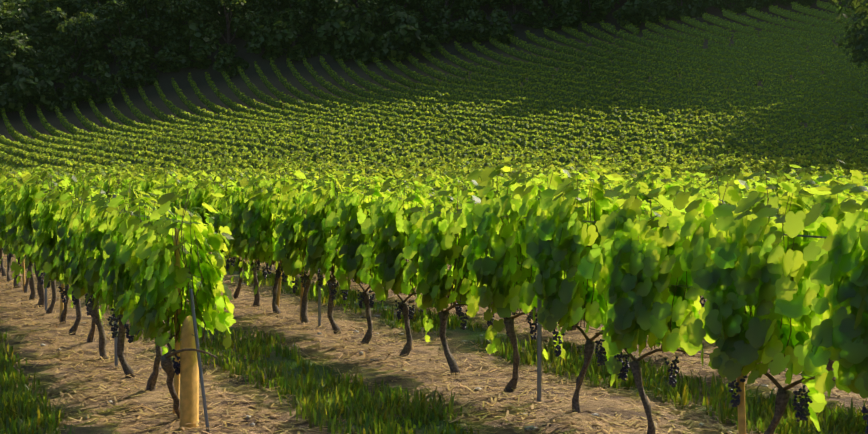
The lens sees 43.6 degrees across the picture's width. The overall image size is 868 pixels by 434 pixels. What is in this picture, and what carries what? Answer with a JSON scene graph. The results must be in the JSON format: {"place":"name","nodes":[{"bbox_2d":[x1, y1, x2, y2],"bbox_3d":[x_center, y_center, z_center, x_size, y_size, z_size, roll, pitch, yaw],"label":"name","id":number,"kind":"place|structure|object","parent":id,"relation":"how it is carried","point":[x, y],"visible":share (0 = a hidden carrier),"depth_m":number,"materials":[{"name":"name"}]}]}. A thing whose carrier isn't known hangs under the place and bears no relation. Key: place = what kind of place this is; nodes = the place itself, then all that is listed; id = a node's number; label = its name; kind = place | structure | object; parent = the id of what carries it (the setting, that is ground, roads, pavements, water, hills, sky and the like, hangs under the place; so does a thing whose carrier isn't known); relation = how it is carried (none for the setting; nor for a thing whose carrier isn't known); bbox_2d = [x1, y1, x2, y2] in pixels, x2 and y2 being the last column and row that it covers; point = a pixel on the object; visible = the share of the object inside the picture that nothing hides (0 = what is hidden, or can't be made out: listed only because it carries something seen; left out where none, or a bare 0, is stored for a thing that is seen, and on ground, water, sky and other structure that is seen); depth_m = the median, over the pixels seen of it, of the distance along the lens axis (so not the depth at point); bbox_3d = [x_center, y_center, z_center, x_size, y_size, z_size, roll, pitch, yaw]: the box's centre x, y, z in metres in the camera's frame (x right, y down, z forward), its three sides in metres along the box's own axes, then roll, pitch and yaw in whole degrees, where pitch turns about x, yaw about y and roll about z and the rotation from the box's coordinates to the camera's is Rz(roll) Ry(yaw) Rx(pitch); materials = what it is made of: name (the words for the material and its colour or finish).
{"place":"outdoors","nodes":[
{"label":"outdoors","id":0,"kind":"place"},
{"bbox_2d":[0,0,867,433],"bbox_3d":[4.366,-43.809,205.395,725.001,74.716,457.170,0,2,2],"label":"terrain","id":1,"kind":"structure","parent":0,"point":[238,82],"depth_m":10.24,"materials":[{"name":"brown soil"}]},
{"bbox_2d":[0,10,23,57],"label":"tree","id":2,"kind":"object","parent":1,"relation":"on","point":[16,19],"visible":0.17,"depth_m":173.99,"materials":[{"name":"green plant"}]},
{"bbox_2d":[0,166,29,280],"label":"vine","id":3,"kind":"object","parent":1,"relation":"on","point":[9,278],"visible":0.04,"depth_m":17.12,"materials":[{"name":"green plant"}]},
{"bbox_2d":[0,176,34,292],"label":"vine","id":4,"kind":"object","parent":1,"relation":"on","point":[3,217],"visible":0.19,"depth_m":15.25,"materials":[{"name":"green plant"}]},
{"bbox_2d":[0,166,38,287],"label":"vine","id":5,"kind":"object","parent":1,"relation":"on","point":[2,192],"visible":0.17,"depth_m":16.13,"materials":[{"name":"green plant"}]},
{"bbox_2d":[0,30,45,84],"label":"tree","id":6,"kind":"object","parent":1,"relation":"on","point":[11,43],"visible":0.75,"depth_m":168.71,"materials":[{"name":"green plant"}]},
{"bbox_2d":[0,0,48,67],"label":"tree","id":7,"kind":"object","parent":1,"relation":"on","point":[26,8],"visible":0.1,"depth_m":177.26,"materials":[{"name":"green plant"}]},
{"bbox_2d":[4,46,50,80],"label":"tree","id":8,"kind":"object","parent":1,"relation":"on","point":[26,50],"visible":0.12,"depth_m":169.78,"materials":[{"name":"green plant"}]},
{"bbox_2d":[5,175,50,299],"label":"vine","id":9,"kind":"object","parent":1,"relation":"on","point":[31,282],"visible":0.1,"depth_m":14.64,"materials":[{"name":"green plant"}]},
{"bbox_2d":[0,63,58,112],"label":"tree","id":10,"kind":"object","parent":1,"relation":"on","point":[17,94],"visible":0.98,"depth_m":165.29,"materials":[{"name":"green plant"}]},
{"bbox_2d":[7,168,65,306],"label":"vine","id":11,"kind":"object","parent":1,"relation":"on","point":[14,208],"visible":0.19,"depth_m":13.79,"materials":[{"name":"green plant"}]},
{"bbox_2d":[13,0,73,50],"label":"tree","id":12,"kind":"object","parent":1,"relation":"on","point":[57,11],"visible":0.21,"depth_m":178.29,"materials":[{"name":"green plant"}]},
{"bbox_2d":[14,161,77,313],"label":"vine","id":13,"kind":"object","parent":1,"relation":"on","point":[28,194],"visible":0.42,"depth_m":12.93,"materials":[{"name":"green plant"}]},
{"bbox_2d":[25,19,66,60],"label":"tree","id":14,"kind":"object","parent":1,"relation":"on","point":[45,39],"visible":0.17,"depth_m":175.66,"materials":[{"name":"green plant"}]},
{"bbox_2d":[29,187,80,323],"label":"vine","id":15,"kind":"object","parent":1,"relation":"on","point":[38,199],"visible":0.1,"depth_m":12.15,"materials":[{"name":"green plant"}]},
{"bbox_2d":[29,64,82,112],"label":"tree","id":16,"kind":"object","parent":1,"relation":"on","point":[63,101],"visible":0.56,"depth_m":167.75,"materials":[{"name":"green plant"}]},
{"bbox_2d":[31,175,105,334],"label":"vine","id":17,"kind":"object","parent":1,"relation":"on","point":[48,236],"visible":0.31,"depth_m":11.30,"materials":[{"name":"green plant"}]},
{"bbox_2d":[43,16,103,77],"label":"tree","id":18,"kind":"object","parent":1,"relation":"on","point":[57,55],"visible":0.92,"depth_m":172.07,"materials":[{"name":"green plant"}]},
{"bbox_2d":[62,0,94,27],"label":"tree","id":19,"kind":"object","parent":1,"relation":"on","point":[76,7],"visible":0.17,"depth_m":183.13,"materials":[{"name":"green plant"}]},
{"bbox_2d":[52,12,114,66],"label":"tree","id":20,"kind":"object","parent":1,"relation":"on","point":[103,54],"visible":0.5,"depth_m":175.99,"materials":[{"name":"green plant"}]},
{"bbox_2d":[53,188,119,342],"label":"vine","id":21,"kind":"object","parent":1,"relation":"on","point":[61,229],"visible":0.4,"depth_m":10.52,"materials":[{"name":"green plant"}]},
{"bbox_2d":[81,168,105,200],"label":"vine","id":22,"kind":"object","parent":1,"relation":"on","point":[87,185],"visible":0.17,"depth_m":24.27,"materials":[{"name":"green plant"}]},
{"bbox_2d":[64,60,123,103],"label":"tree","id":23,"kind":"object","parent":1,"relation":"on","point":[99,91],"visible":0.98,"depth_m":168.48,"materials":[{"name":"green plant"}]},
{"bbox_2d":[61,192,141,359],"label":"vine","id":24,"kind":"object","parent":1,"relation":"on","point":[76,236],"visible":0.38,"depth_m":9.75,"materials":[{"name":"green plant"}]},
{"bbox_2d":[77,0,125,49],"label":"tree","id":25,"kind":"object","parent":1,"relation":"on","point":[97,11],"visible":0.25,"depth_m":181.23,"materials":[{"name":"green plant"}]},
{"bbox_2d":[100,164,132,202],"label":"vine","id":26,"kind":"object","parent":1,"relation":"on","point":[111,186],"visible":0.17,"depth_m":21.87,"materials":[{"name":"green plant"}]},
{"bbox_2d":[73,172,171,377],"bbox_3d":[-2.567,0.504,9.021,0.760,1.751,1.157,-1,3,-27],"label":"vine","id":27,"kind":"object","parent":1,"relation":"on","point":[91,241],"visible":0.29,"depth_m":8.89,"materials":[{"name":"green plant"}]},
{"bbox_2d":[91,0,157,72],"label":"tree","id":28,"kind":"object","parent":1,"relation":"on","point":[130,50],"visible":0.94,"depth_m":173.09,"materials":[{"name":"green plant"}]},
{"bbox_2d":[120,170,146,211],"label":"vine","id":29,"kind":"object","parent":1,"relation":"on","point":[124,176],"visible":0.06,"depth_m":20.18,"materials":[{"name":"green plant"}]},
{"bbox_2d":[117,59,158,88],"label":"tree","id":30,"kind":"object","parent":1,"relation":"on","point":[129,79],"visible":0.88,"depth_m":172.49,"materials":[{"name":"green plant"}]},
{"bbox_2d":[130,169,161,212],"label":"vine","id":31,"kind":"object","parent":1,"relation":"on","point":[137,186],"visible":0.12,"depth_m":19.49,"materials":[{"name":"green plant"}]},
{"bbox_2d":[96,190,201,390],"bbox_3d":[-2.166,0.598,8.228,0.685,1.612,1.140,-1,3,-27],"label":"vine","id":32,"kind":"object","parent":1,"relation":"on","point":[119,275],"visible":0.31,"depth_m":8.07,"materials":[{"name":"green plant"}]},
{"bbox_2d":[138,164,178,202],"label":"vine","id":33,"kind":"object","parent":1,"relation":"on","point":[149,185],"visible":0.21,"depth_m":18.62,"materials":[{"name":"green plant"}]},
{"bbox_2d":[150,169,192,215],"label":"vine","id":34,"kind":"object","parent":1,"relation":"on","point":[178,177],"visible":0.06,"depth_m":17.91,"materials":[{"name":"green plant"}]},
{"bbox_2d":[152,40,193,72],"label":"tree","id":35,"kind":"object","parent":1,"relation":"on","point":[163,60],"visible":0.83,"depth_m":174.51,"materials":[{"name":"green plant"}]},
{"bbox_2d":[114,185,235,418],"bbox_3d":[-1.668,0.620,7.271,0.690,1.667,1.479,-1,3,-27],"label":"vine","id":36,"kind":"object","parent":1,"relation":"on","point":[150,272],"visible":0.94,"depth_m":7.25,"materials":[{"name":"green plant"}]},
{"bbox_2d":[170,228,181,413],"bbox_3d":[-1.775,0.775,7.497,0.134,1.399,0.096,0,2,10],"label":"stake","id":37,"kind":"object","parent":1,"relation":"on","point":[177,347],"visible":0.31,"depth_m":7.50,"materials":[{"name":"brown wood"}]},
{"bbox_2d":[160,175,198,253],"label":"vine","id":38,"kind":"object","parent":1,"relation":"on","point":[171,189],"visible":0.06,"depth_m":17.04,"materials":[{"name":"green plant"}]},
{"bbox_2d":[180,316,198,430],"bbox_3d":[-1.622,1.067,7.167,0.078,0.842,0.188,5,9,27],"label":"end post","id":39,"kind":"object","parent":1,"relation":"on","point":[189,390],"visible":0.85,"depth_m":7.13,"materials":[{"name":"brown wood"}]},
{"bbox_2d":[159,19,220,69],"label":"tree","id":40,"kind":"object","parent":1,"relation":"on","point":[204,46],"visible":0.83,"depth_m":174.23,"materials":[{"name":"green plant"}]},
{"bbox_2d":[174,169,220,253],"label":"vine","id":41,"kind":"object","parent":1,"relation":"on","point":[182,198],"visible":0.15,"depth_m":16.28,"materials":[{"name":"green plant"}]},
{"bbox_2d":[189,289,209,432],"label":"metal stake","id":42,"kind":"object","parent":1,"relation":"on","point":[199,358],"visible":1,"depth_m":7.03,"materials":[{"name":"grey metal"}]},
{"bbox_2d":[186,168,243,260],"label":"vine","id":43,"kind":"object","parent":1,"relation":"on","point":[201,194],"visible":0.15,"depth_m":15.46,"materials":[{"name":"green plant"}]},
{"bbox_2d":[185,0,264,46],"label":"tree","id":44,"kind":"object","parent":1,"relation":"on","point":[236,19],"visible":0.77,"depth_m":177.10,"materials":[{"name":"green plant"}]},
{"bbox_2d":[204,187,254,298],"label":"vine","id":45,"kind":"object","parent":1,"relation":"on","point":[220,219],"visible":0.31,"depth_m":14.62,"materials":[{"name":"green plant"}]},
{"bbox_2d":[212,43,249,76],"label":"tree","id":46,"kind":"object","parent":1,"relation":"on","point":[223,59],"visible":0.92,"depth_m":173.91,"materials":[{"name":"green plant"}]},
{"bbox_2d":[223,172,278,306],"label":"vine","id":47,"kind":"object","parent":1,"relation":"on","point":[239,204],"visible":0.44,"depth_m":13.94,"materials":[{"name":"green plant"}]},
{"bbox_2d":[243,15,289,60],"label":"tree","id":48,"kind":"object","parent":1,"relation":"on","point":[255,44],"visible":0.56,"depth_m":175.91,"materials":[{"name":"green plant"}]},
{"bbox_2d":[239,163,309,313],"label":"vine","id":49,"kind":"object","parent":1,"relation":"on","point":[257,221],"visible":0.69,"depth_m":13.06,"materials":[{"name":"green plant"}]},
{"bbox_2d":[265,10,319,60],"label":"tree","id":50,"kind":"object","parent":1,"relation":"on","point":[298,51],"visible":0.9,"depth_m":176.33,"materials":[{"name":"green plant"}]},
{"bbox_2d":[270,178,342,322],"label":"vine","id":51,"kind":"object","parent":1,"relation":"on","point":[293,267],"visible":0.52,"depth_m":12.24,"materials":[{"name":"green plant"}]},
{"bbox_2d":[318,268,320,325],"bbox_3d":[-1.271,0.520,11.996,0.028,1.600,0.060,-1,3,-27],"label":"metal post","id":52,"kind":"object","parent":1,"relation":"on","point":[319,306],"visible":0.19,"depth_m":12.00,"materials":[{"name":"grey metal"}]},
{"bbox_2d":[288,167,370,333],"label":"vine","id":53,"kind":"object","parent":1,"relation":"on","point":[317,248],"visible":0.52,"depth_m":11.43,"materials":[{"name":"green plant"}]},
{"bbox_2d":[308,0,351,26],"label":"tree","id":54,"kind":"object","parent":1,"relation":"on","point":[323,6],"visible":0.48,"depth_m":178.68,"materials":[{"name":"green plant"}]},
{"bbox_2d":[310,169,353,275],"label":"vine","id":55,"kind":"object","parent":1,"relation":"on","point":[331,184],"visible":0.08,"depth_m":18.27,"materials":[{"name":"green plant"}]},
{"bbox_2d":[313,3,383,61],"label":"tree","id":56,"kind":"object","parent":1,"relation":"on","point":[328,26],"visible":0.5,"depth_m":176.65,"materials":[{"name":"green plant"}]},
{"bbox_2d":[333,8,387,63],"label":"tree","id":57,"kind":"object","parent":1,"relation":"on","point":[349,30],"visible":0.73,"depth_m":175.63,"materials":[{"name":"green plant"}]},
{"bbox_2d":[323,164,408,343],"bbox_3d":[-0.687,0.400,10.810,0.619,1.845,1.152,-1,3,-27],"label":"vine","id":58,"kind":"object","parent":1,"relation":"on","point":[352,238],"visible":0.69,"depth_m":10.73,"materials":[{"name":"green plant"}]},
{"bbox_2d":[356,0,399,32],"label":"tree","id":59,"kind":"object","parent":1,"relation":"on","point":[382,19],"visible":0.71,"depth_m":178.71,"materials":[{"name":"green plant"}]},
{"bbox_2d":[354,171,401,238],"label":"vine","id":60,"kind":"object","parent":1,"relation":"on","point":[364,189],"visible":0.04,"depth_m":16.59,"materials":[{"name":"green plant"}]},
{"bbox_2d":[383,0,423,28],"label":"tree","id":61,"kind":"object","parent":1,"relation":"on","point":[402,7],"visible":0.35,"depth_m":181.84,"materials":[{"name":"green plant"}]},
{"bbox_2d":[357,169,454,355],"bbox_3d":[-0.279,0.451,10.009,0.642,1.793,1.152,-1,3,-27],"label":"vine","id":62,"kind":"object","parent":1,"relation":"on","point":[390,244],"visible":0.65,"depth_m":9.92,"materials":[{"name":"green plant"}]},
{"bbox_2d":[377,10,440,60],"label":"tree","id":63,"kind":"object","parent":1,"relation":"on","point":[399,42],"visible":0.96,"depth_m":174.19,"materials":[{"name":"green plant"}]},
{"bbox_2d":[399,170,438,194],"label":"vine","id":64,"kind":"object","parent":1,"relation":"on","point":[407,176],"depth_m":20.88,"materials":[{"name":"green plant"}]},
{"bbox_2d":[3,279,836,432],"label":"stones","id":65,"kind":"object","parent":1,"relation":"on","point":[360,353],"visible":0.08,"depth_m":8.67,"materials":[{"name":"stone"}]},
{"bbox_2d":[402,170,450,220],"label":"vine","id":66,"kind":"object","parent":1,"relation":"on","point":[437,184],"visible":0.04,"depth_m":15.11,"materials":[{"name":"green plant"}]},
{"bbox_2d":[0,0,867,186],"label":"vine rows","id":67,"kind":"object","parent":1,"relation":"on","point":[640,166],"visible":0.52,"depth_m":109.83,"materials":[{"name":"green plant"}]},
{"bbox_2d":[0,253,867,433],"bbox_3d":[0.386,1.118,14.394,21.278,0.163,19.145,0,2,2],"label":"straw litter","id":68,"kind":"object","parent":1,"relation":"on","point":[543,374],"visible":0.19,"depth_m":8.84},
{"bbox_2d":[418,10,457,43],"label":"tree","id":69,"kind":"object","parent":1,"relation":"on","point":[442,33],"visible":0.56,"depth_m":179.41,"materials":[{"name":"green plant"}]},
{"bbox_2d":[420,0,469,23],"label":"tree","id":70,"kind":"object","parent":1,"relation":"on","point":[428,6],"visible":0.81,"depth_m":181.43,"materials":[{"name":"green plant"}]},
{"bbox_2d":[396,191,502,374],"bbox_3d":[0.161,0.576,9.191,0.718,1.595,1.140,-1,3,-27],"label":"vine","id":71,"kind":"object","parent":1,"relation":"on","point":[440,248],"visible":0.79,"depth_m":9.06,"materials":[{"name":"green plant"}]},
{"bbox_2d":[424,175,477,306],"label":"vine","id":72,"kind":"object","parent":1,"relation":"on","point":[456,192],"visible":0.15,"depth_m":14.24,"materials":[{"name":"green plant"}]},
{"bbox_2d":[45,198,867,381],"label":"trellis wires","id":73,"kind":"object","parent":1,"relation":"on","point":[521,263],"visible":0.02,"depth_m":7.27,"materials":[{"name":"grey metal"}]},
{"bbox_2d":[451,8,491,42],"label":"tree","id":74,"kind":"object","parent":1,"relation":"on","point":[465,34],"visible":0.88,"depth_m":177.56,"materials":[{"name":"green plant"}]},
{"bbox_2d":[458,173,507,308],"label":"vine","id":75,"kind":"object","parent":1,"relation":"on","point":[461,198],"visible":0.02,"depth_m":13.50,"materials":[{"name":"green plant"}]},
{"bbox_2d":[477,9,515,44],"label":"tree","id":76,"kind":"object","parent":1,"relation":"on","point":[497,31],"visible":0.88,"depth_m":175.88,"materials":[{"name":"green plant"}]},
{"bbox_2d":[445,157,565,391],"bbox_3d":[0.573,0.475,8.356,0.700,1.887,1.184,-1,3,-27],"label":"vine","id":77,"kind":"object","parent":1,"relation":"on","point":[500,276],"visible":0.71,"depth_m":8.24,"materials":[{"name":"green plant"}]},
{"bbox_2d":[500,163,548,320],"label":"vine","id":78,"kind":"object","parent":1,"relation":"on","point":[541,187],"depth_m":12.72,"materials":[{"name":"green plant"}]},
{"bbox_2d":[511,0,552,28],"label":"tree","id":79,"kind":"object","parent":1,"relation":"on","point":[537,18],"visible":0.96,"depth_m":178.45,"materials":[{"name":"green plant"}]},
{"bbox_2d":[537,198,541,401],"bbox_3d":[0.772,0.659,7.989,0.028,1.600,0.060,-1,3,-27],"label":"metal post","id":80,"kind":"object","parent":1,"relation":"on","point":[539,343],"visible":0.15,"depth_m":7.99,"materials":[{"name":"grey metal"}]},
{"bbox_2d":[543,3,581,30],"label":"tree","id":81,"kind":"object","parent":1,"relation":"on","point":[569,19],"visible":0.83,"depth_m":175.59,"materials":[{"name":"green plant"}]},
{"bbox_2d":[537,168,610,329],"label":"vine","id":82,"kind":"object","parent":1,"relation":"on","point":[583,194],"visible":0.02,"depth_m":11.74,"materials":[{"name":"green plant"}]},
{"bbox_2d":[505,156,650,412],"bbox_3d":[0.986,0.511,7.560,0.651,1.868,1.185,-1,3,-27],"label":"vine","id":83,"kind":"object","parent":1,"relation":"on","point":[554,240],"visible":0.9,"depth_m":7.41,"materials":[{"name":"green plant"}]},
{"bbox_2d":[561,162,604,200],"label":"vine","id":84,"kind":"object","parent":1,"relation":"on","point":[588,181],"visible":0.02,"depth_m":16.07,"materials":[{"name":"green plant"}]},
{"bbox_2d":[582,174,662,248],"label":"vine","id":85,"kind":"object","parent":1,"relation":"on","point":[643,187],"visible":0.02,"depth_m":11.00,"materials":[{"name":"green plant"}]},
{"bbox_2d":[577,172,717,433],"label":"vine","id":86,"kind":"object","parent":1,"relation":"on","point":[643,297],"visible":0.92,"depth_m":6.67,"materials":[{"name":"green plant"}]},
{"bbox_2d":[620,159,681,207],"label":"vine","id":87,"kind":"object","parent":1,"relation":"on","point":[648,178],"visible":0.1,"depth_m":14.52,"materials":[{"name":"green plant"}]},
{"bbox_2d":[635,187,725,353],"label":"vine","id":88,"kind":"object","parent":1,"relation":"on","point":[718,200],"depth_m":10.27,"materials":[{"name":"green plant"}]},
{"bbox_2d":[657,0,709,19],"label":"tree","id":89,"kind":"object","parent":1,"relation":"on","point":[691,8],"visible":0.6,"depth_m":173.21,"materials":[{"name":"green plant"}]},
{"bbox_2d":[670,165,709,190],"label":"vine","id":90,"kind":"object","parent":1,"relation":"on","point":[687,179],"visible":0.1,"depth_m":21.65,"materials":[{"name":"green plant"}]},
{"bbox_2d":[683,178,720,198],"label":"vine","id":91,"kind":"object","parent":1,"relation":"on","point":[702,191],"depth_m":17.33,"materials":[{"name":"green plant"}]},
{"bbox_2d":[701,0,748,13],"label":"tree","id":92,"kind":"object","parent":1,"relation":"on","point":[735,6],"visible":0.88,"depth_m":171.69,"materials":[{"name":"green plant"}]},
{"bbox_2d":[737,312,745,433],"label":"stake","id":93,"kind":"object","parent":1,"relation":"on","point":[741,419],"visible":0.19,"depth_m":6.09,"materials":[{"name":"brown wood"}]},
{"bbox_2d":[659,165,841,433],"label":"vine","id":94,"kind":"object","parent":1,"relation":"on","point":[738,263],"visible":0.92,"depth_m":5.80,"materials":[{"name":"green plant"}]},
{"bbox_2d":[718,166,786,216],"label":"vine","id":95,"kind":"object","parent":1,"relation":"on","point":[740,176],"visible":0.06,"depth_m":12.87,"materials":[{"name":"green plant"}]},
{"bbox_2d":[743,0,776,12],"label":"tree","id":96,"kind":"object","parent":1,"relation":"on","point":[754,4],"visible":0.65,"depth_m":170.12,"materials":[{"name":"green plant"}]},
{"bbox_2d":[763,0,815,6],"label":"tree","id":97,"kind":"object","parent":1,"relation":"on","point":[804,2],"visible":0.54,"depth_m":168.72,"materials":[{"name":"green plant"}]},
{"bbox_2d":[753,166,827,194],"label":"vine","id":98,"kind":"object","parent":1,"relation":"on","point":[781,179],"visible":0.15,"depth_m":15.64,"materials":[{"name":"green plant"}]},
{"bbox_2d":[757,176,858,219],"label":"vine","id":99,"kind":"object","parent":1,"relation":"on","point":[796,184],"visible":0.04,"depth_m":12.14,"materials":[{"name":"green plant"}]},
{"bbox_2d":[767,159,867,386],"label":"vine","id":100,"kind":"object","parent":1,"relation":"on","point":[834,199],"visible":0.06,"depth_m":8.59,"materials":[{"name":"green plant"}]},
{"bbox_2d":[775,184,867,433],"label":"vine","id":101,"kind":"object","parent":1,"relation":"on","point":[839,268],"visible":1,"depth_m":5.18,"materials":[{"name":"green plant"}]},
{"bbox_2d":[801,167,848,192],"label":"vine","id":102,"kind":"object","parent":1,"relation":"on","point":[833,183],"visible":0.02,"depth_m":18.18,"materials":[{"name":"green plant"}]},
{"bbox_2d":[825,0,867,128],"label":"tree","id":103,"kind":"object","parent":1,"relation":"on","point":[861,9],"visible":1,"depth_m":70.43,"materials":[{"name":"green plant"}]},
{"bbox_2d":[838,2,867,67],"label":"tree","id":104,"kind":"object","parent":1,"relation":"on","point":[861,45],"visible":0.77,"depth_m":123.38,"materials":[{"name":"green plant"}]},
{"bbox_2d":[0,242,867,433],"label":"grass","id":105,"kind":"structure","parent":0,"point":[19,404],"depth_m":8.11,"materials":[{"name":"green plant"}]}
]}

